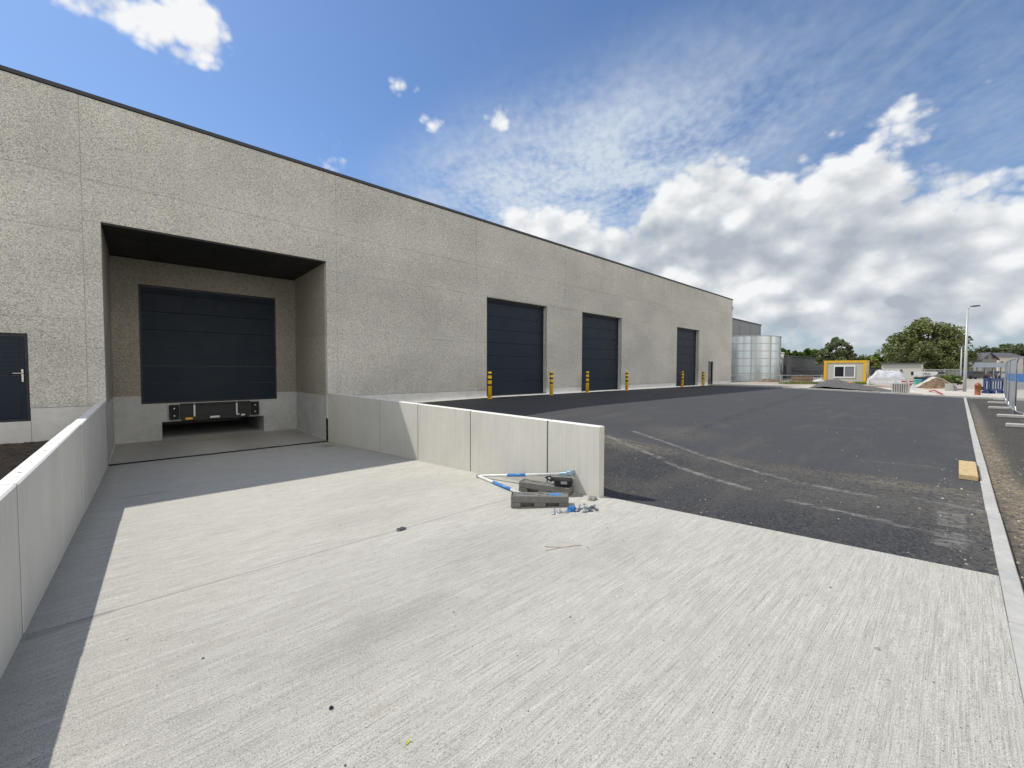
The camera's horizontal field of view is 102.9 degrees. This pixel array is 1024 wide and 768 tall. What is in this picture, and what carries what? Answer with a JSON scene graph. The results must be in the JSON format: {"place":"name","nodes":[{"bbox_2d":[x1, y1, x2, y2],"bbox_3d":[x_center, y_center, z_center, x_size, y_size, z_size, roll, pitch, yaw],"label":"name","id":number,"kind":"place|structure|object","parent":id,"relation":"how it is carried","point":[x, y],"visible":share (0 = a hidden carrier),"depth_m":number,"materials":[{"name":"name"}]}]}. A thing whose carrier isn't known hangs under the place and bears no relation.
{"place":"outdoors","nodes":[
{"label":"outdoors","id":0,"kind":"place"},
{"bbox_2d":[0,440,49,479],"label":"soil","id":1,"kind":"structure","parent":0,"point":[13,456],"depth_m":8.01,"materials":[{"name":"brown soil"}]},
{"bbox_2d":[109,429,327,463],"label":"bay floor","id":2,"kind":"structure","parent":0,"point":[142,451],"depth_m":13.13,"materials":[{"name":"concrete"}]},
{"bbox_2d":[0,442,1023,767],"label":"concrete ramp","id":3,"kind":"structure","parent":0,"point":[632,672],"depth_m":2.59,"materials":[{"name":"grey concrete"}]},
{"bbox_2d":[0,400,107,678],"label":"retaining wall","id":4,"kind":"structure","parent":3,"relation":"on","point":[48,489],"depth_m":3.46,"materials":[{"name":"concrete"}]},
{"bbox_2d":[109,441,327,465],"bbox_3d":[-8.177,2.133,12.065,5.350,0.274,0.319,-2,3,-42],"label":"drain channel","id":5,"kind":"object","parent":3,"relation":"in","point":[213,453],"visible":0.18,"depth_m":11.79,"materials":[{"name":"black metal"}]},
{"bbox_2d":[328,393,603,497],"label":"retaining wall","id":6,"kind":"structure","parent":3,"relation":"on","point":[483,442],"depth_m":7.87,"materials":[{"name":"concrete"}]},
{"bbox_2d":[476,470,574,491],"bbox_3d":[0.010,1.483,6.575,0.648,0.465,2.050,-2,3,-42],"label":"folding brace","id":7,"kind":"object","parent":3,"relation":"on","point":[566,473],"visible":0.97,"depth_m":6.57,"materials":[{"name":"metal"}]},
{"bbox_2d":[511,492,568,507],"bbox_3d":[0.368,1.551,5.461,0.760,0.165,0.203,0,2,2],"label":"barrier foot","id":8,"kind":"object","parent":3,"relation":"on","point":[536,499],"visible":1,"depth_m":5.37},
{"bbox_2d":[519,479,572,496],"bbox_3d":[0.503,1.555,6.091,0.800,0.158,0.202,1,2,27],"label":"barrier foot","id":9,"kind":"object","parent":3,"relation":"on","point":[526,485],"visible":0.83,"depth_m":6.03},
{"bbox_2d":[545,476,572,485],"bbox_3d":[0.673,1.408,5.956,0.413,0.122,0.157,1,2,13],"label":"clamp box","id":10,"kind":"object","parent":9,"relation":"on","point":[562,481],"visible":1,"depth_m":5.89,"materials":[{"name":"black plastic"}]},
{"bbox_2d":[567,505,575,511],"bbox_3d":[0.750,1.573,5.169,0.150,0.069,0.110,0,2,-13],"label":"plastic scrap","id":11,"kind":"object","parent":3,"relation":"on","point":[571,508],"visible":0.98,"depth_m":5.14,"materials":[{"name":"blue plastic"}]},
{"bbox_2d":[123,432,1023,766],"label":"loose grit","id":12,"kind":"object","parent":3,"relation":"on","point":[747,606],"visible":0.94,"depth_m":3.81,"materials":[{"name":"grey gravel"}]},
{"bbox_2d":[582,503,593,508],"bbox_3d":[0.984,1.569,5.243,0.168,0.072,0.048,0,2,0],"label":"fence clamp","id":13,"kind":"object","parent":3,"relation":"on","point":[589,507],"visible":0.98,"depth_m":5.22,"materials":[{"name":"metal"}]},
{"bbox_2d":[588,496,596,500],"bbox_3d":[1.126,1.576,5.656,0.195,0.042,0.124,-2,3,-42],"label":"stone chip","id":14,"kind":"object","parent":3,"relation":"on","point":[591,498],"visible":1,"depth_m":5.62,"materials":[{"name":"grey stone"}]},
{"bbox_2d":[964,398,1023,702],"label":"kerb","id":15,"kind":"structure","parent":3,"relation":"on","point":[1012,590],"depth_m":3.29,"materials":[{"name":"concrete"}]},
{"bbox_2d":[0,0,1023,407],"label":"sky","id":16,"kind":"structure","parent":0,"point":[852,171],"materials":[{"name":"blue"}]},
{"bbox_2d":[420,385,998,575],"label":"asphalt yard","id":17,"kind":"structure","parent":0,"point":[811,447],"depth_m":7.51,"materials":[{"name":"black asphalt"}]},
{"bbox_2d":[959,460,978,480],"bbox_3d":[7.143,1.346,6.392,1.390,0.073,0.190,-2,3,-42],"label":"timber block","id":18,"kind":"object","parent":17,"relation":"on","point":[968,470],"depth_m":6.16,"materials":[{"name":"beige wood"}]},
{"bbox_2d":[777,381,820,383],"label":"grass","id":19,"kind":"structure","parent":0,"point":[793,382],"depth_m":42.68,"materials":[{"name":"green plant"}]},
{"bbox_2d":[725,384,1023,397],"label":"pavement","id":20,"kind":"structure","parent":0,"point":[968,392],"depth_m":28.28,"materials":[{"name":"concrete"}]},
{"bbox_2d":[809,379,891,391],"bbox_3d":[24.945,0.079,29.866,3.700,0.846,4.800,-2,3,-42],"label":"gravel heap","id":21,"kind":"object","parent":20,"relation":"on","point":[833,383],"visible":0.9,"depth_m":29.23,"materials":[{"name":"grey gravel"}]},
{"bbox_2d":[709,384,1023,400],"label":"kerb","id":22,"kind":"structure","parent":20,"relation":"on","point":[994,398],"depth_m":27.15,"materials":[{"name":"concrete"}]},
{"bbox_2d":[945,384,953,390],"bbox_3d":[31.328,0.225,29.231,0.400,0.500,0.440,-2,3,-42],"label":"stone block","id":23,"kind":"object","parent":20,"relation":"on","point":[949,387],"depth_m":29.09,"materials":[{"name":"concrete"}]},
{"bbox_2d":[962,305,979,391],"bbox_3d":[31.592,-2.416,28.094,0.814,5.990,0.280,0,2,0],"label":"street lamp","id":24,"kind":"object","parent":20,"relation":"on","point":[965,362],"visible":0.92,"depth_m":28.07,"materials":[{"name":"grey metal"}]},
{"bbox_2d":[974,383,983,394],"bbox_3d":[28.947,0.334,25.270,0.470,0.830,0.336,1,2,21],"label":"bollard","id":25,"kind":"object","parent":20,"relation":"on","point":[978,387],"visible":0.77,"depth_m":25.22,"materials":[{"name":"orange plastic"}]},
{"bbox_2d":[981,378,993,392],"bbox_3d":[30.858,0.114,26.446,0.560,0.980,0.400,0,2,0],"label":"road barrier","id":26,"kind":"object","parent":20,"relation":"on","point":[986,382],"visible":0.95,"depth_m":26.42,"materials":[{"name":"blue plastic"}]},
{"bbox_2d":[989,378,1003,393],"bbox_3d":[31.451,0.115,26.474,1.040,0.980,0.400,0,2,-9],"label":"road barrier","id":27,"kind":"object","parent":20,"relation":"on","point":[997,384],"visible":0.95,"depth_m":26.46,"materials":[{"name":"blue plastic"}]},
{"bbox_2d":[731,375,1023,390],"bbox_3d":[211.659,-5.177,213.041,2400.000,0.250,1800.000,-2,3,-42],"label":"ground","id":28,"kind":"structure","parent":0,"point":[972,382],"depth_m":44.18,"materials":[{"name":"grey concrete"}]},
{"bbox_2d":[0,65,733,465],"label":"warehouse","id":29,"kind":"structure","parent":28,"relation":"on","point":[164,279],"depth_m":14.23,"materials":[{"name":"concrete"}]},
{"bbox_2d":[0,333,30,421],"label":"service door","id":30,"kind":"structure","parent":29,"relation":"in","point":[14,363],"depth_m":9.33,"materials":[{"name":"metal"}]},
{"bbox_2d":[138,284,276,403],"bbox_3d":[-10.878,-1.356,14.876,3.996,3.976,0.092,-2,3,-42],"label":"dock door","id":31,"kind":"structure","parent":29,"relation":"in","point":[216,335],"depth_m":14.67,"materials":[{"name":"black metal"}]},
{"bbox_2d":[487,298,543,395],"bbox_3d":[0.139,-1.734,20.119,4.010,4.518,0.092,-2,3,-42],"label":"sectional door","id":32,"kind":"structure","parent":29,"relation":"in","point":[514,330],"depth_m":20.07,"materials":[{"name":"black metal"}]},
{"bbox_2d":[581,313,618,390],"bbox_3d":[5.280,-1.880,24.815,4.040,4.518,0.092,-2,3,-42],"label":"sectional door","id":33,"kind":"structure","parent":29,"relation":"in","point":[599,333],"depth_m":24.83,"materials":[{"name":"black metal"}]},
{"bbox_2d":[674,328,695,385],"bbox_3d":[13.780,-2.121,32.580,3.910,4.518,0.092,-2,3,-42],"label":"sectional door","id":34,"kind":"structure","parent":29,"relation":"in","point":[686,338],"depth_m":32.74,"materials":[{"name":"black metal"}]},
{"bbox_2d":[708,362,712,384],"bbox_3d":[17.152,-0.948,35.458,1.060,2.000,0.100,-2,3,-42],"label":"narrow door","id":35,"kind":"structure","parent":29,"relation":"in","point":[710,364],"depth_m":35.55,"materials":[{"name":"black metal"}]},
{"bbox_2d":[487,372,491,398],"bbox_3d":[-0.983,0.072,18.014,0.236,1.244,0.236,-2,3,-42],"label":"bollard","id":36,"kind":"object","parent":28,"relation":"on","point":[489,385],"visible":0.91,"depth_m":17.94,"materials":[{"name":"yellow plastic"}]},
{"bbox_2d":[549,371,552,394],"bbox_3d":[2.009,-0.019,20.816,0.236,1.244,0.236,-2,3,-42],"label":"bollard","id":37,"kind":"object","parent":28,"relation":"on","point":[551,382],"visible":0.88,"depth_m":20.74,"materials":[{"name":"yellow plastic"}]},
{"bbox_2d":[585,371,588,392],"bbox_3d":[4.244,-0.087,22.965,0.236,1.244,0.236,-2,3,-42],"label":"bollard","id":38,"kind":"object","parent":28,"relation":"on","point":[587,381],"visible":0.91,"depth_m":22.89,"materials":[{"name":"yellow plastic"}]},
{"bbox_2d":[625,371,627,389],"bbox_3d":[7.216,-0.170,25.640,0.236,1.244,0.236,-2,3,-42],"label":"bollard","id":39,"kind":"object","parent":28,"relation":"on","point":[626,380],"visible":0.9,"depth_m":25.57,"materials":[{"name":"yellow plastic"}]},
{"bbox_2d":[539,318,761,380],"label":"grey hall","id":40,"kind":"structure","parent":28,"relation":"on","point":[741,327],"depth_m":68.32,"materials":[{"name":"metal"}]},
{"bbox_2d":[681,371,683,386],"bbox_3d":[13.203,-0.358,31.583,0.236,1.244,0.236,-2,3,-42],"label":"bollard","id":41,"kind":"object","parent":28,"relation":"on","point":[682,378],"visible":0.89,"depth_m":31.51,"materials":[{"name":"yellow plastic"}]},
{"bbox_2d":[702,371,704,385],"bbox_3d":[16.045,-0.439,34.179,0.236,1.244,0.236,-2,3,-42],"label":"bollard","id":42,"kind":"object","parent":28,"relation":"on","point":[703,378],"visible":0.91,"depth_m":34.11,"materials":[{"name":"yellow plastic"}]},
{"bbox_2d":[731,335,781,380],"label":"storage tank","id":43,"kind":"object","parent":28,"relation":"on","point":[756,354],"visible":0.5,"depth_m":55.03,"materials":[{"name":"silver metal"}]},
{"bbox_2d":[758,379,781,381],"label":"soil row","id":44,"kind":"object","parent":28,"relation":"on","point":[770,380],"visible":0.81,"depth_m":50.43,"materials":[{"name":"brown soil"}]},
{"bbox_2d":[731,375,823,381],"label":"site fence","id":45,"kind":"object","parent":28,"relation":"on","point":[740,380],"visible":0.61,"depth_m":49.97,"materials":[{"name":"metal"}]},
{"bbox_2d":[780,352,783,377],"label":"flue stack","id":46,"kind":"object","parent":28,"relation":"on","point":[782,358],"visible":0.57,"depth_m":73.82,"materials":[{"name":"white paint"}]},
{"bbox_2d":[783,356,790,377],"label":"step block","id":47,"kind":"structure","parent":28,"relation":"on","point":[786,365],"depth_m":75.64,"materials":[{"name":"grey concrete"}]},
{"bbox_2d":[786,349,804,356],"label":"leafy tree","id":48,"kind":"object","parent":28,"relation":"on","point":[795,352],"visible":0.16,"depth_m":123.05,"materials":[{"name":"green plant"}]},
{"bbox_2d":[780,372,821,378],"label":"garden fence","id":49,"kind":"object","parent":28,"relation":"on","point":[803,374],"visible":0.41,"depth_m":61.99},
{"bbox_2d":[790,376,813,382],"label":"timber stack","id":50,"kind":"object","parent":28,"relation":"on","point":[794,379],"visible":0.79,"depth_m":43.31,"materials":[{"name":"brown wood"}]},
{"bbox_2d":[791,348,817,357],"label":"leafy tree","id":51,"kind":"object","parent":28,"relation":"on","point":[807,352],"visible":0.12,"depth_m":123.43,"materials":[{"name":"green plant"}]},
{"bbox_2d":[784,355,869,377],"bbox_3d":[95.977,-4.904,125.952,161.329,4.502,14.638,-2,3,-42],"label":"dark shed","id":52,"kind":"structure","parent":28,"relation":"on","point":[800,365],"depth_m":90.62,"materials":[{"name":"metal"}]},
{"bbox_2d":[814,336,856,370],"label":"leafy tree","id":53,"kind":"object","parent":28,"relation":"on","point":[842,353],"visible":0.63,"depth_m":84.45,"materials":[{"name":"green plant"}]},
{"bbox_2d":[824,360,869,382],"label":"site cabin","id":54,"kind":"object","parent":28,"relation":"on","point":[849,371],"visible":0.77,"depth_m":45.29,"materials":[{"name":"beige metal"}]},
{"bbox_2d":[834,365,855,377],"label":"window","id":55,"kind":"structure","parent":54,"relation":"in","point":[840,371],"depth_m":45.43,"materials":[{"name":"white paint"}]},
{"bbox_2d":[850,381,874,384],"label":"weeds","id":56,"kind":"object","parent":28,"relation":"on","point":[862,383],"visible":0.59,"depth_m":41.77,"materials":[{"name":"green plant"}]},
{"bbox_2d":[860,356,883,371],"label":"leafy tree","id":57,"kind":"object","parent":28,"relation":"on","point":[875,361],"visible":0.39,"depth_m":136.79,"materials":[{"name":"green plant"}]},
{"bbox_2d":[865,353,889,373],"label":"leafy tree","id":58,"kind":"object","parent":28,"relation":"on","point":[876,356],"visible":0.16,"depth_m":139.34,"materials":[{"name":"green plant"}]},
{"bbox_2d":[867,378,900,384],"bbox_3d":[36.727,-0.228,40.065,3.571,0.670,0.150,0,2,0],"label":"railing","id":59,"kind":"object","parent":28,"relation":"on","point":[892,380],"visible":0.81,"depth_m":40.00,"materials":[{"name":"white metal"}]},
{"bbox_2d":[866,370,907,383],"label":"covered stack","id":60,"kind":"object","parent":28,"relation":"on","point":[881,374],"visible":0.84,"depth_m":42.95,"materials":[{"name":"white plastic"}]},
{"bbox_2d":[880,363,924,380],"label":"white outbuilding","id":61,"kind":"structure","parent":28,"relation":"on","point":[905,369],"depth_m":56.24,"materials":[{"name":"stone"}]},
{"bbox_2d":[913,379,921,384],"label":"plastic bin","id":62,"kind":"object","parent":28,"relation":"on","point":[916,381],"visible":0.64,"depth_m":42.01,"materials":[{"name":"teal plastic"}]},
{"bbox_2d":[913,377,929,382],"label":"blue skip","id":63,"kind":"object","parent":28,"relation":"on","point":[923,378],"visible":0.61,"depth_m":44.30,"materials":[{"name":"metal"}]},
{"bbox_2d":[874,317,981,376],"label":"leafy tree","id":64,"kind":"object","parent":28,"relation":"on","point":[941,346],"visible":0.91,"depth_m":82.45,"materials":[{"name":"green plant"}]},
{"bbox_2d":[911,372,944,376],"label":"sign board","id":65,"kind":"object","parent":28,"relation":"on","point":[916,374],"visible":0.98,"depth_m":45.31,"materials":[{"name":"white paint"}]},
{"bbox_2d":[917,377,947,387],"bbox_3d":[34.833,-0.085,33.512,3.400,0.919,2.158,-2,3,-42],"label":"soil heap","id":66,"kind":"object","parent":28,"relation":"on","point":[936,382],"visible":0.67,"depth_m":32.88,"materials":[{"name":"brown soil"}]},
{"bbox_2d":[915,377,949,386],"bbox_3d":[36.732,-0.162,35.653,3.751,0.971,1.318,0,2,0],"label":"cover sheet","id":67,"kind":"object","parent":66,"relation":"on","point":[926,380],"visible":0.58,"depth_m":35.63,"materials":[{"name":"white plastic"}]},
{"bbox_2d":[924,369,960,376],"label":"metal railing","id":68,"kind":"object","parent":28,"relation":"on","point":[943,371],"visible":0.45,"depth_m":49.97,"materials":[{"name":"grey metal"}]},
{"bbox_2d":[941,374,955,383],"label":"shrub","id":69,"kind":"object","parent":28,"relation":"on","point":[945,377],"visible":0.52,"depth_m":42.93,"materials":[{"name":"green plant"}]},
{"bbox_2d":[949,375,962,384],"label":"shrub","id":70,"kind":"object","parent":28,"relation":"on","point":[957,381],"visible":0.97,"depth_m":40.98,"materials":[{"name":"green plant"}]},
{"bbox_2d":[960,345,971,379],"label":"street lamp","id":71,"kind":"object","parent":28,"relation":"on","point":[961,361],"visible":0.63,"depth_m":60.01,"materials":[{"name":"grey metal"}]},
{"bbox_2d":[958,371,990,378],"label":"parked car","id":72,"kind":"object","parent":28,"relation":"on","point":[973,374],"visible":0.66,"depth_m":71.15,"materials":[{"name":"paint"}]},
{"bbox_2d":[956,363,1004,377],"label":"canopy","id":73,"kind":"object","parent":28,"relation":"on","point":[992,365],"visible":0.23,"depth_m":81.93,"materials":[{"name":"grey metal"}]},
{"bbox_2d":[971,352,999,372],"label":"house","id":74,"kind":"structure","parent":28,"relation":"on","point":[989,357],"depth_m":130.09,"materials":[{"name":"stone"}]},
{"bbox_2d":[978,349,999,352],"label":"leafy tree","id":75,"kind":"object","parent":28,"relation":"on","point":[992,351],"visible":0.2,"depth_m":213.15,"materials":[{"name":"green plant"}]},
{"bbox_2d":[982,344,1013,352],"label":"leafy tree","id":76,"kind":"object","parent":28,"relation":"on","point":[1001,348],"visible":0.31,"depth_m":212.98,"materials":[{"name":"green plant"}]},
{"bbox_2d":[1001,345,1023,359],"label":"leafy tree","id":77,"kind":"object","parent":28,"relation":"on","point":[1018,350],"visible":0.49,"depth_m":213.63,"materials":[{"name":"green plant"}]},
{"bbox_2d":[966,398,1023,591],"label":"side strip","id":78,"kind":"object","parent":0,"point":[988,423],"visible":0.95,"depth_m":7.09,"materials":[{"name":"gravel"}]},
{"bbox_2d":[980,376,1023,388],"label":"road","id":79,"kind":"structure","parent":0,"point":[1022,385],"depth_m":42.75,"materials":[{"name":"grey asphalt"}]},
{"bbox_2d":[987,371,1004,377],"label":"parked car","id":80,"kind":"object","parent":79,"relation":"on","point":[996,374],"visible":0.5,"depth_m":83.10,"materials":[{"name":"silver metal"}]},
{"bbox_2d":[993,353,1023,373],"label":"house","id":81,"kind":"structure","parent":0,"point":[1004,357],"depth_m":140.10,"materials":[{"name":"stone"}]},
{"bbox_2d":[995,400,1023,422],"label":"side ground","id":82,"kind":"structure","parent":0,"point":[1021,409],"depth_m":18.18,"materials":[{"name":"concrete"}]},
{"bbox_2d":[988,401,1005,403],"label":"concrete ballast","id":83,"kind":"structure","parent":82,"relation":"on","point":[992,402],"depth_m":20.09,"materials":[{"name":"grey concrete"}]},
{"bbox_2d":[988,406,1013,409],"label":"concrete ballast","id":84,"kind":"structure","parent":82,"relation":"on","point":[997,407],"depth_m":17.14,"materials":[{"name":"grey concrete"}]},
{"bbox_2d":[1004,362,1006,400],"bbox_3d":[25.793,-0.114,21.294,3.443,2.120,0.042,-2,3,-40],"label":"mobile fence panel","id":85,"kind":"object","parent":82,"relation":"on","point":[1005,380],"visible":0.54,"depth_m":22.26,"materials":[{"name":"metal"}]},
{"bbox_2d":[1005,360,1009,404],"bbox_3d":[23.095,-0.043,18.985,3.542,2.120,0.042,-2,3,-41],"label":"mobile fence panel","id":86,"kind":"object","parent":82,"relation":"on","point":[1007,381],"visible":0.71,"depth_m":19.36,"materials":[{"name":"metal"}]},
{"bbox_2d":[997,414,1023,418],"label":"concrete ballast","id":87,"kind":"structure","parent":82,"relation":"on","point":[1010,416],"depth_m":14.04,"materials":[{"name":"grey concrete"}]},
{"bbox_2d":[1008,358,1017,410],"bbox_3d":[20.372,0.031,16.592,3.591,2.119,0.042,-2,3,-42],"label":"mobile fence panel","id":88,"kind":"object","parent":82,"relation":"on","point":[1012,383],"visible":0.84,"depth_m":16.71,"materials":[{"name":"metal"}]},
{"bbox_2d":[1005,423,1023,427],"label":"concrete ballast","id":89,"kind":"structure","parent":82,"relation":"on","point":[1016,425],"depth_m":11.64,"materials":[{"name":"grey concrete"}]},
{"bbox_2d":[1014,357,1023,413],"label":"mobile fence panel","id":90,"kind":"object","parent":82,"relation":"on","point":[1020,378],"visible":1,"depth_m":15.09,"materials":[{"name":"metal"}]},
{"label":"hill","id":91,"kind":"structure","parent":0,"visible":0},
{"bbox_2d":[856,343,1023,363],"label":"wood","id":92,"kind":"object","parent":91,"relation":"on","point":[1005,345],"visible":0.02,"depth_m":301.76,"materials":[{"name":"green plant"}]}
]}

